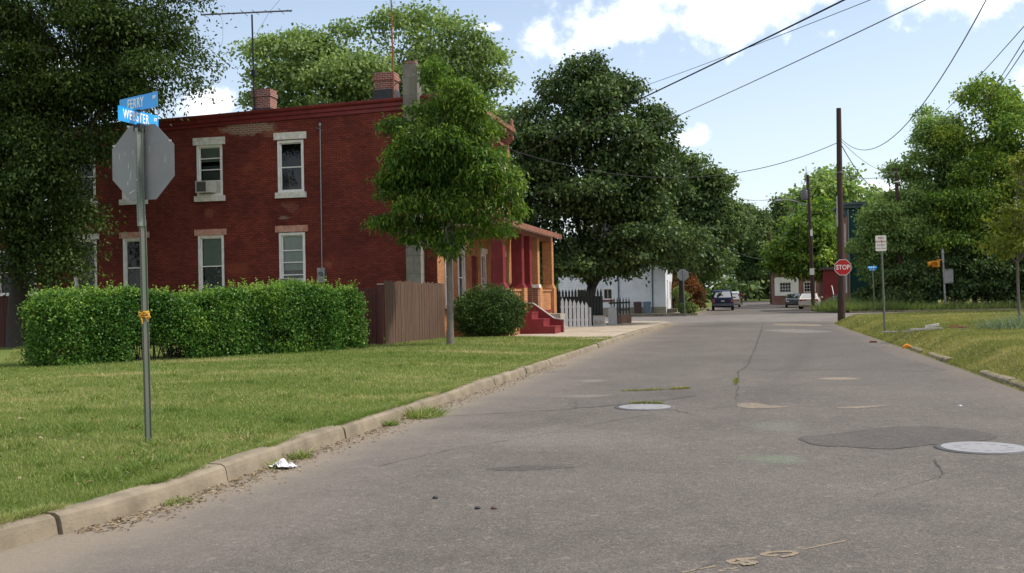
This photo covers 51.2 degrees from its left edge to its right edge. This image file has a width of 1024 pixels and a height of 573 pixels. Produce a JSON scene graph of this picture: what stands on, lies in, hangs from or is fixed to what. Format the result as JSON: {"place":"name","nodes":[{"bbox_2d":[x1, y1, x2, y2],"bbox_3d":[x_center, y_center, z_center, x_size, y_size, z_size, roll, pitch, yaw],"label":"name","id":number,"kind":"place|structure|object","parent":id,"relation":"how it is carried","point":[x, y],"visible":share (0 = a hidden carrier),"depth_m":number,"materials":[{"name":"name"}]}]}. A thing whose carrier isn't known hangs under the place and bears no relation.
{"place":"outdoors","nodes":[
{"label":"outdoors","id":0,"kind":"place"},
{"bbox_2d":[0,328,643,523],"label":"lawn","id":1,"kind":"structure","parent":0,"point":[4,352],"depth_m":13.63,"materials":[{"name":"green plant"}]},
{"bbox_2d":[0,161,45,296],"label":"house","id":2,"kind":"structure","parent":1,"relation":"on","point":[3,290],"depth_m":40.30,"materials":[{"name":"red brick"}]},
{"bbox_2d":[0,249,9,295],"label":"window","id":3,"kind":"structure","parent":2,"relation":"in","point":[2,288],"depth_m":40.49,"materials":[{"name":"white paint"}]},
{"bbox_2d":[0,0,245,347],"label":"shade tree","id":4,"kind":"object","parent":1,"relation":"on","point":[99,75],"visible":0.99,"depth_m":32.99,"materials":[{"name":"green plant"}]},
{"bbox_2d":[112,91,174,441],"bbox_3d":[-3.675,-0.088,10.720,0.524,3.650,0.601,-1,-1,-26],"label":"street name post","id":5,"kind":"object","parent":1,"relation":"on","point":[143,168],"visible":0.98,"depth_m":10.69,"materials":[{"name":"metal"}]},
{"bbox_2d":[0,287,378,346],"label":"board fence","id":6,"kind":"object","parent":1,"relation":"on","point":[371,295],"visible":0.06,"depth_m":31.02,"materials":[{"name":"brown wood"}]},
{"bbox_2d":[15,275,371,366],"bbox_3d":[-7.271,0.801,25.836,8.864,2.165,1.910,-1,-1,-42],"label":"hedge","id":7,"kind":"object","parent":1,"relation":"on","point":[232,321],"visible":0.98,"depth_m":25.02,"materials":[{"name":"green plant"}]},
{"bbox_2d":[0,339,524,484],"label":"fallen leaves","id":8,"kind":"object","parent":1,"relation":"on","point":[132,428],"visible":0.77,"depth_m":13.06,"materials":[{"name":"brown plant"}]},
{"bbox_2d":[52,60,567,336],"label":"brick house","id":9,"kind":"structure","parent":1,"relation":"on","point":[292,199],"depth_m":38.37,"materials":[{"name":"red brick"}]},
{"bbox_2d":[72,158,97,205],"bbox_3d":[-15.867,-4.106,40.063,1.200,2.290,0.720,-1,-1,13],"label":"window","id":10,"kind":"structure","parent":9,"relation":"in","point":[88,173],"depth_m":40.40,"materials":[{"name":"white paint"}]},
{"bbox_2d":[74,233,98,289],"bbox_3d":[-15.797,-0.757,40.042,1.200,2.390,0.690,-1,-1,13],"label":"window","id":11,"kind":"structure","parent":9,"relation":"in","point":[95,236],"depth_m":40.05,"materials":[{"name":"white paint"}]},
{"bbox_2d":[119,191,147,204],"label":"window","id":12,"kind":"structure","parent":9,"relation":"in","point":[125,200],"depth_m":39.31,"materials":[{"name":"white paint"}]},
{"bbox_2d":[119,232,148,288],"bbox_3d":[-13.788,-0.802,39.589,1.200,2.390,0.690,-1,-1,13],"label":"window","id":13,"kind":"structure","parent":9,"relation":"in","point":[131,247],"depth_m":39.64,"materials":[{"name":"white paint"}]},
{"bbox_2d":[195,180,220,193],"bbox_3d":[-10.921,-3.585,38.598,0.810,0.420,0.552,-1,-1,13],"label":"window air conditioner","id":14,"kind":"object","parent":9,"relation":"attached to","point":[207,186],"depth_m":38.39,"materials":[{"name":"metal"}]},
{"bbox_2d":[193,137,224,201],"bbox_3d":[-10.869,-4.228,38.935,1.250,2.310,0.720,-1,-1,13],"label":"window","id":15,"kind":"structure","parent":9,"relation":"in","point":[208,149],"depth_m":38.75,"materials":[{"name":"white paint"}]},
{"bbox_2d":[194,229,226,291],"bbox_3d":[-10.799,-0.868,38.914,1.250,2.390,0.690,-1,-1,13],"label":"window","id":16,"kind":"structure","parent":9,"relation":"in","point":[210,241],"depth_m":38.79,"materials":[{"name":"white paint"}]},
{"bbox_2d":[200,0,291,109],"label":"roof antenna","id":17,"kind":"object","parent":9,"relation":"attached to","point":[253,73],"visible":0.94,"depth_m":43.25,"materials":[{"name":"grey metal"}]},
{"bbox_2d":[273,131,306,198],"bbox_3d":[-7.797,-4.306,38.242,1.230,2.330,0.720,-1,-1,13],"label":"window","id":18,"kind":"structure","parent":9,"relation":"in","point":[290,153],"depth_m":38.12,"materials":[{"name":"glass"}]},
{"bbox_2d":[275,225,307,281],"bbox_3d":[-7.727,-0.952,38.221,1.230,2.420,0.690,-1,-1,13],"label":"window","id":19,"kind":"structure","parent":9,"relation":"in","point":[292,261],"depth_m":38.07,"materials":[{"name":"white paint"}]},
{"bbox_2d":[369,0,424,97],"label":"roof mast","id":20,"kind":"object","parent":9,"relation":"on","point":[392,51],"visible":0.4,"depth_m":39.48,"materials":[{"name":"grey metal"}]},
{"bbox_2d":[458,245,466,299],"bbox_3d":[-2.138,-0.367,39.826,0.720,2.340,1.190,-1,-1,13],"label":"window","id":21,"kind":"structure","parent":9,"relation":"in","point":[461,272],"depth_m":40.13,"materials":[{"name":"white paint"}]},
{"bbox_2d":[471,256,475,296],"bbox_3d":[-1.520,-0.054,41.735,0.110,2.250,0.950,-1,-1,13],"label":"door","id":22,"kind":"structure","parent":9,"relation":"in","point":[472,257],"depth_m":41.91,"materials":[{"name":"red paint"}]},
{"bbox_2d":[480,248,487,291],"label":"window","id":23,"kind":"structure","parent":9,"relation":"in","point":[484,251],"depth_m":43.29,"materials":[{"name":"white paint"}]},
{"bbox_2d":[508,0,844,159],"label":"overhead cable","id":24,"kind":"object","parent":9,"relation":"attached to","point":[696,71],"visible":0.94,"depth_m":26.21,"materials":[{"name":"black rubber"}]},
{"bbox_2d":[377,284,383,344],"bbox_3d":[-3.735,0.882,30.486,0.160,1.930,0.160,-1,-1,13],"label":"fence post","id":25,"kind":"object","parent":1,"relation":"on","point":[380,316],"visible":0.82,"depth_m":30.43,"materials":[{"name":"brown wood"}]},
{"bbox_2d":[383,280,444,343],"bbox_3d":[-2.933,0.767,32.825,0.072,1.874,4.669,-1,-1,18],"label":"board fence","id":26,"kind":"object","parent":1,"relation":"on","point":[413,310],"visible":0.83,"depth_m":32.49,"materials":[{"name":"brown wood"}]},
{"bbox_2d":[359,53,534,344],"bbox_3d":[-1.934,-2.414,30.009,5.247,8.398,3.700,-1,-1,13],"label":"street tree","id":27,"kind":"object","parent":1,"relation":"on","point":[447,187],"visible":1,"depth_m":29.54,"materials":[{"name":"green plant"}]},
{"bbox_2d":[453,281,534,336],"bbox_3d":[-0.699,0.818,35.711,3.052,2.056,2.660,-1,-1,13],"label":"clipped shrub","id":28,"kind":"object","parent":1,"relation":"on","point":[481,312],"visible":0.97,"depth_m":35.16,"materials":[{"name":"green plant"}]},
{"bbox_2d":[560,298,590,326],"bbox_3d":[2.874,1.188,48.257,1.480,1.428,0.136,-1,-1,-16],"label":"picket fence","id":29,"kind":"object","parent":1,"relation":"on","point":[574,307],"visible":0.86,"depth_m":48.20,"materials":[{"name":"white wood"}]},
{"bbox_2d":[556,288,602,325],"bbox_3d":[2.511,1.010,50.786,3.641,1.812,0.089,-1,-1,-3],"label":"stockade fence","id":30,"kind":"object","parent":1,"relation":"on","point":[595,303],"visible":0.38,"depth_m":50.81,"materials":[{"name":"grey wood"}]},
{"bbox_2d":[495,47,723,295],"bbox_3d":[3.861,-4.794,52.806,13.039,13.747,8.673,-1,-1,13],"label":"shade tree","id":31,"kind":"object","parent":1,"relation":"on","point":[644,233],"visible":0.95,"depth_m":51.29,"materials":[{"name":"green plant"}]},
{"bbox_2d":[0,321,1023,572],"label":"road","id":32,"kind":"structure","parent":0,"point":[720,479],"depth_m":8.56,"materials":[{"name":"grey asphalt"}]},
{"bbox_2d":[282,444,316,459],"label":"weeds","id":33,"kind":"object","parent":32,"relation":"on","point":[301,454],"visible":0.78,"depth_m":10.60,"materials":[{"name":"green plant"}]},
{"bbox_2d":[75,365,557,533],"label":"leaf litter","id":34,"kind":"object","parent":32,"relation":"on","point":[173,502],"visible":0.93,"depth_m":9.26,"materials":[{"name":"brown plant"}]},
{"bbox_2d":[0,322,672,550],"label":"kerb","id":35,"kind":"structure","parent":32,"relation":"on","point":[80,515],"depth_m":9.20,"materials":[{"name":"concrete"}]},
{"bbox_2d":[392,400,478,419],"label":"weeds","id":36,"kind":"object","parent":32,"relation":"on","point":[421,414],"visible":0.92,"depth_m":14.10,"materials":[{"name":"green plant"}]},
{"bbox_2d":[486,465,575,470],"bbox_3d":[0.164,1.648,9.721,0.812,0.001,0.283,-1,-1,-14],"label":"asphalt patch","id":37,"kind":"object","parent":32,"relation":"on","point":[522,468],"visible":1,"depth_m":9.71,"materials":[{"name":"grey asphalt"}]},
{"bbox_2d":[568,391,695,407],"bbox_3d":[1.831,1.680,16.064,2.828,0.001,1.210,-1,-1,-33],"label":"asphalt patch","id":38,"kind":"object","parent":32,"relation":"on","point":[600,401],"visible":0.96,"depth_m":16.02,"materials":[{"name":"grey asphalt"}]},
{"bbox_2d":[614,404,675,410],"bbox_3d":[1.835,1.673,14.773,0.840,0.034,0.840,-1,-1,13],"label":"manhole cover","id":39,"kind":"object","parent":32,"relation":"on","point":[642,407],"visible":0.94,"depth_m":14.68,"materials":[{"name":"metal"}]},
{"bbox_2d":[726,557,757,564],"bbox_3d":[1.344,1.584,6.169,0.210,0.005,0.182,-1,-1,-17],"label":"road marking","id":40,"kind":"object","parent":32,"relation":"on","point":[742,561],"visible":1,"depth_m":6.17,"materials":[{"name":"beige paint"}]},
{"bbox_2d":[737,403,789,407],"bbox_3d":[3.349,1.635,14.672,0.613,0.001,0.773,-1,-1,-32],"label":"asphalt patch","id":41,"kind":"object","parent":32,"relation":"on","point":[752,405],"visible":1,"depth_m":14.65,"materials":[{"name":"beige asphalt"}]},
{"bbox_2d":[742,327,946,371],"bbox_3d":[9.486,1.721,34.288,3.906,0.001,28.348,-1,-1,13],"label":"asphalt patch","id":42,"kind":"object","parent":32,"relation":"on","point":[790,351],"visible":1,"depth_m":26.06,"materials":[{"name":"grey asphalt"}]},
{"bbox_2d":[764,329,830,332],"bbox_3d":[11.329,1.770,42.662,1.832,0.001,4.388,-1,-1,-8],"label":"asphalt patch","id":43,"kind":"object","parent":42,"relation":"on","point":[797,330],"visible":0.98,"depth_m":42.59,"materials":[{"name":"grey asphalt"}]},
{"bbox_2d":[798,426,996,448],"bbox_3d":[4.064,1.584,11.246,2.172,0.001,1.355,-1,-1,-29],"label":"asphalt patch","id":44,"kind":"object","parent":32,"relation":"on","point":[894,437],"visible":1,"depth_m":11.23,"materials":[{"name":"grey asphalt"}]},
{"bbox_2d":[907,345,1023,389],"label":"kerb","id":45,"kind":"structure","parent":32,"relation":"on","point":[1004,379],"depth_m":18.37,"materials":[{"name":"concrete"}]},
{"bbox_2d":[934,441,1023,454],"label":"manhole cover","id":46,"kind":"object","parent":32,"relation":"on","point":[981,448],"visible":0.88,"depth_m":10.32,"materials":[{"name":"metal"}]},
{"bbox_2d":[1,0,1023,292],"label":"sky","id":47,"kind":"structure","parent":0,"point":[878,75],"materials":[{"name":"blue"}]},
{"bbox_2d":[515,321,668,338],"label":"pavement","id":48,"kind":"structure","parent":0,"point":[607,330],"depth_m":43.58,"materials":[{"name":"concrete"}]},
{"bbox_2d":[593,315,605,325],"bbox_3d":[3.999,1.582,48.904,0.590,0.510,0.135,-1,-1,13],"label":"panel","id":49,"kind":"object","parent":48,"relation":"on","point":[599,320],"visible":1,"depth_m":48.90,"materials":[{"name":"white"}]},
{"bbox_2d":[608,305,616,324],"bbox_3d":[4.718,1.326,50.227,0.400,0.920,0.080,-1,-1,13],"label":"gate leaf","id":50,"kind":"object","parent":48,"relation":"on","point":[612,314],"visible":1,"depth_m":50.19,"materials":[{"name":"white wood"}]},
{"bbox_2d":[609,298,631,323],"bbox_3d":[5.389,1.213,53.325,0.066,1.345,2.622,-1,-1,30],"label":"picket fence","id":51,"kind":"object","parent":48,"relation":"on","point":[625,318],"visible":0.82,"depth_m":53.59,"materials":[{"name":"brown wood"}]},
{"bbox_2d":[643,303,711,315],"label":"lawn","id":52,"kind":"structure","parent":0,"point":[709,305],"depth_m":104.20,"materials":[{"name":"green plant"}]},
{"bbox_2d":[557,223,677,313],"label":"clapboard house","id":53,"kind":"structure","parent":52,"relation":"on","point":[656,291],"depth_m":83.25,"materials":[{"name":"white paint"}]},
{"bbox_2d":[671,286,691,311],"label":"front bush","id":54,"kind":"object","parent":52,"relation":"on","point":[675,290],"visible":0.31,"depth_m":83.55,"materials":[{"name":"green plant"}]},
{"bbox_2d":[676,300,699,312],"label":"kerb bush","id":55,"kind":"object","parent":52,"relation":"on","point":[691,307],"visible":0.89,"depth_m":78.69,"materials":[{"name":"green plant"}]},
{"bbox_2d":[671,272,710,310],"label":"bronze shrub","id":56,"kind":"object","parent":52,"relation":"on","point":[694,288],"visible":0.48,"depth_m":88.72,"materials":[{"name":"brown plant"}]},
{"bbox_2d":[651,191,732,278],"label":"roadside tree","id":57,"kind":"object","parent":52,"relation":"on","point":[714,262],"visible":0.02,"depth_m":94.25,"materials":[{"name":"green plant"}]},
{"bbox_2d":[696,237,738,281],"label":"roadside tree","id":58,"kind":"object","parent":52,"relation":"on","point":[729,256],"visible":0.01,"depth_m":113.70,"materials":[{"name":"green plant"}]},
{"bbox_2d":[695,244,744,303],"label":"roadside tree","id":59,"kind":"object","parent":52,"relation":"on","point":[714,277],"visible":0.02,"depth_m":134.12,"materials":[{"name":"green plant"}]},
{"bbox_2d":[598,0,869,101],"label":"overhead cable","id":60,"kind":"object","parent":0,"point":[751,46],"visible":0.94,"depth_m":30.39,"materials":[{"name":"black rubber"}]},
{"bbox_2d":[742,299,769,301],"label":"lawn","id":61,"kind":"structure","parent":0,"point":[749,300],"depth_m":202.06,"materials":[{"name":"green plant"}]},
{"bbox_2d":[728,202,782,300],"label":"roadside tree","id":62,"kind":"object","parent":61,"relation":"on","point":[762,226],"visible":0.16,"depth_m":204.56,"materials":[{"name":"green plant"}]},
{"bbox_2d":[735,239,776,300],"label":"roadside tree","id":63,"kind":"object","parent":61,"relation":"on","point":[749,269],"visible":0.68,"depth_m":195.54,"materials":[{"name":"green plant"}]},
{"bbox_2d":[764,192,795,239],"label":"roadside tree","id":64,"kind":"object","parent":61,"relation":"on","point":[778,211],"visible":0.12,"depth_m":210.48,"materials":[{"name":"green plant"}]},
{"bbox_2d":[606,312,909,322],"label":"cross street","id":65,"kind":"structure","parent":0,"point":[756,318],"depth_m":66.71,"materials":[{"name":"grey asphalt"}]},
{"bbox_2d":[617,0,925,141],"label":"overhead cable","id":66,"kind":"object","parent":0,"point":[791,63],"visible":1,"depth_m":28.91,"materials":[{"name":"black rubber"}]},
{"bbox_2d":[698,301,847,314],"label":"street","id":67,"kind":"structure","parent":0,"point":[758,307],"depth_m":95.91,"materials":[{"name":"grey asphalt"}]},
{"bbox_2d":[710,290,734,310],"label":"parked car","id":68,"kind":"object","parent":67,"relation":"on","point":[722,298],"visible":0.99,"depth_m":97.39,"materials":[{"name":"blue paint"}]},
{"bbox_2d":[783,293,800,306],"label":"parked car","id":69,"kind":"object","parent":67,"relation":"on","point":[792,298],"visible":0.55,"depth_m":109.43,"materials":[{"name":"grey paint"}]},
{"bbox_2d":[769,271,818,304],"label":"brick shop","id":70,"kind":"structure","parent":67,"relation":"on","point":[782,286],"depth_m":131.39,"materials":[{"name":"white paint"}]},
{"bbox_2d":[779,282,791,292],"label":"window","id":71,"kind":"structure","parent":70,"relation":"in","point":[784,287],"depth_m":131.84,"materials":[{"name":"glass"}]},
{"bbox_2d":[774,175,815,310],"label":"utility pole","id":72,"kind":"object","parent":67,"relation":"on","point":[805,194],"visible":0.92,"depth_m":86.24,"materials":[{"name":"wood"}]},
{"bbox_2d":[757,192,836,283],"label":"roadside tree","id":73,"kind":"object","parent":67,"relation":"on","point":[787,259],"visible":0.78,"depth_m":108.03,"materials":[{"name":"green plant"}]},
{"bbox_2d":[798,293,822,308],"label":"parked car","id":74,"kind":"object","parent":67,"relation":"on","point":[804,299],"visible":0.7,"depth_m":96.02,"materials":[{"name":"beige paint"}]},
{"bbox_2d":[834,309,1023,391],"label":"verge","id":75,"kind":"structure","parent":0,"point":[954,347],"depth_m":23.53,"materials":[{"name":"green plant"}]},
{"bbox_2d":[836,108,844,320],"bbox_3d":[16.020,-3.519,52.249,0.456,10.403,0.425,-1,-1,13],"label":"utility pole","id":76,"kind":"object","parent":75,"relation":"on","point":[840,255],"visible":0.94,"depth_m":52.16,"materials":[{"name":"wood"}]},
{"bbox_2d":[505,142,837,177],"bbox_3d":[7.822,-5.860,47.838,18.400,2.122,0.032,-1,-1,-28],"label":"overhead cable","id":77,"kind":"object","parent":76,"relation":"attached to","point":[670,177],"visible":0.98,"depth_m":47.34,"materials":[{"name":"black rubber"}]},
{"bbox_2d":[835,259,850,274],"bbox_3d":[16.091,-0.931,52.031,0.770,0.770,0.068,-1,-1,13],"label":"stop sign","id":78,"kind":"object","parent":76,"relation":"attached to","point":[842,266],"visible":1,"depth_m":52.00,"materials":[{"name":"metal"}]},
{"bbox_2d":[841,0,986,149],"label":"overhead cable","id":79,"kind":"object","parent":76,"relation":"attached to","point":[937,82],"visible":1,"depth_m":27.12,"materials":[{"name":"black rubber"}]},
{"bbox_2d":[875,235,886,332],"bbox_3d":[11.794,-0.078,34.127,0.335,3.105,0.081,-1,-1,8],"label":"parking sign","id":80,"kind":"object","parent":75,"relation":"on","point":[880,243],"visible":1,"depth_m":34.10,"materials":[{"name":"white metal"}]},
{"bbox_2d":[972,148,1023,320],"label":"sapling","id":81,"kind":"object","parent":75,"relation":"on","point":[1015,225],"visible":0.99,"depth_m":31.47,"materials":[{"name":"green plant"}]},
{"bbox_2d":[973,309,1023,329],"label":"coarse grass","id":82,"kind":"structure","parent":75,"relation":"on","point":[1016,323],"depth_m":29.12,"materials":[{"name":"green plant"}]},
{"bbox_2d":[938,297,1009,303],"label":"verge","id":83,"kind":"structure","parent":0,"point":[939,301],"depth_m":125.31,"materials":[{"name":"green plant"}]},
{"bbox_2d":[45,246,1008,302],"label":"distant wood","id":84,"kind":"object","parent":83,"relation":"on","point":[751,288],"visible":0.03,"depth_m":175.47,"materials":[{"name":"green plant"}]},
{"bbox_2d":[818,267,836,303],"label":"red building","id":85,"kind":"structure","parent":83,"relation":"on","point":[827,283],"depth_m":105.71,"materials":[{"name":"paint"}]},
{"bbox_2d":[775,162,884,239],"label":"roadside tree","id":86,"kind":"object","parent":83,"relation":"on","point":[852,191],"visible":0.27,"depth_m":119.79,"materials":[{"name":"green plant"}]},
{"bbox_2d":[806,295,864,311],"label":"weeds","id":87,"kind":"object","parent":83,"relation":"on","point":[827,307],"visible":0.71,"depth_m":76.87,"materials":[{"name":"green plant"}]},
{"bbox_2d":[849,266,912,304],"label":"wild bush","id":88,"kind":"object","parent":83,"relation":"on","point":[865,291],"visible":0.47,"depth_m":78.96,"materials":[{"name":"green plant"}]},
{"bbox_2d":[833,202,937,303],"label":"green house","id":89,"kind":"structure","parent":83,"relation":"on","point":[853,283],"depth_m":87.79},
{"bbox_2d":[847,296,925,310],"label":"weeds","id":90,"kind":"object","parent":83,"relation":"on","point":[868,306],"visible":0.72,"depth_m":75.87,"materials":[{"name":"green plant"}]},
{"bbox_2d":[836,184,951,291],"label":"roadside tree","id":91,"kind":"object","parent":83,"relation":"on","point":[879,216],"visible":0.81,"depth_m":79.56,"materials":[{"name":"green plant"}]},
{"bbox_2d":[894,168,901,266],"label":"utility pole","id":92,"kind":"object","parent":83,"relation":"on","point":[899,255],"visible":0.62,"depth_m":79.57,"materials":[{"name":"wood"}]},
{"bbox_2d":[877,255,948,304],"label":"wild bush","id":93,"kind":"object","parent":83,"relation":"on","point":[909,269],"visible":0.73,"depth_m":77.67,"materials":[{"name":"green plant"}]},
{"bbox_2d":[874,100,973,303],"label":"roadside tree","id":94,"kind":"object","parent":83,"relation":"on","point":[919,176],"visible":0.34,"depth_m":81.46,"materials":[{"name":"green plant"}]},
{"bbox_2d":[927,249,953,303],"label":"signal pole","id":95,"kind":"object","parent":83,"relation":"on","point":[947,275],"visible":0.89,"depth_m":76.20,"materials":[{"name":"metal"}]},
{"bbox_2d":[911,245,997,302],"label":"wild bush","id":96,"kind":"object","parent":83,"relation":"on","point":[956,263],"visible":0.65,"depth_m":76.41,"materials":[{"name":"green plant"}]},
{"bbox_2d":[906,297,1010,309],"bbox_3d":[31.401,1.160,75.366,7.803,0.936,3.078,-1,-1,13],"label":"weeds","id":97,"kind":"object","parent":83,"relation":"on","point":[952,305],"visible":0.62,"depth_m":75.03,"materials":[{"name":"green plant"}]},
{"bbox_2d":[917,159,1023,304],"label":"roadside tree","id":98,"kind":"object","parent":83,"relation":"on","point":[969,205],"visible":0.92,"depth_m":76.96,"materials":[{"name":"green plant"}]},
{"bbox_2d":[922,71,1023,260],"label":"roadside tree","id":99,"kind":"object","parent":83,"relation":"on","point":[1001,141],"visible":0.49,"depth_m":78.53,"materials":[{"name":"green plant"}]},
{"bbox_2d":[938,250,1023,303],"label":"wild bush","id":100,"kind":"object","parent":83,"relation":"on","point":[989,267],"visible":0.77,"depth_m":75.36,"materials":[{"name":"green plant"}]},
{"bbox_2d":[973,298,1023,308],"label":"weeds","id":101,"kind":"object","parent":83,"relation":"on","point":[1012,305],"visible":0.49,"depth_m":74.50,"materials":[{"name":"green plant"}]},
{"bbox_2d":[976,245,1023,303],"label":"wild bush","id":102,"kind":"object","parent":83,"relation":"on","point":[1021,283],"visible":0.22,"depth_m":75.86,"materials":[{"name":"green plant"}]},
{"label":"ground","id":103,"kind":"structure","parent":0,"visible":0},
{"bbox_2d":[218,0,533,123],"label":"maple tree","id":104,"kind":"object","parent":103,"relation":"on","point":[339,73],"visible":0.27,"depth_m":60.47,"materials":[{"name":"green plant"}]},
{"bbox_2d":[677,269,688,316],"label":"stop sign","id":105,"kind":"object","parent":103,"relation":"on","point":[683,275],"visible":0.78,"depth_m":74.60,"materials":[{"name":"grey metal"}]},
{"bbox_2d":[650,145,760,312],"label":"roadside tree","id":106,"kind":"object","parent":103,"relation":"on","point":[705,201],"visible":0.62,"depth_m":77.71,"materials":[{"name":"green plant"}]},
{"bbox_2d":[714,195,761,282],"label":"roadside tree","id":107,"kind":"object","parent":103,"relation":"on","point":[751,236],"visible":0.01,"depth_m":198.34,"materials":[{"name":"green plant"}]},
{"bbox_2d":[606,307,1023,316],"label":"kerb","id":108,"kind":"structure","parent":103,"relation":"on","point":[696,313],"depth_m":75.67,"materials":[{"name":"concrete"}]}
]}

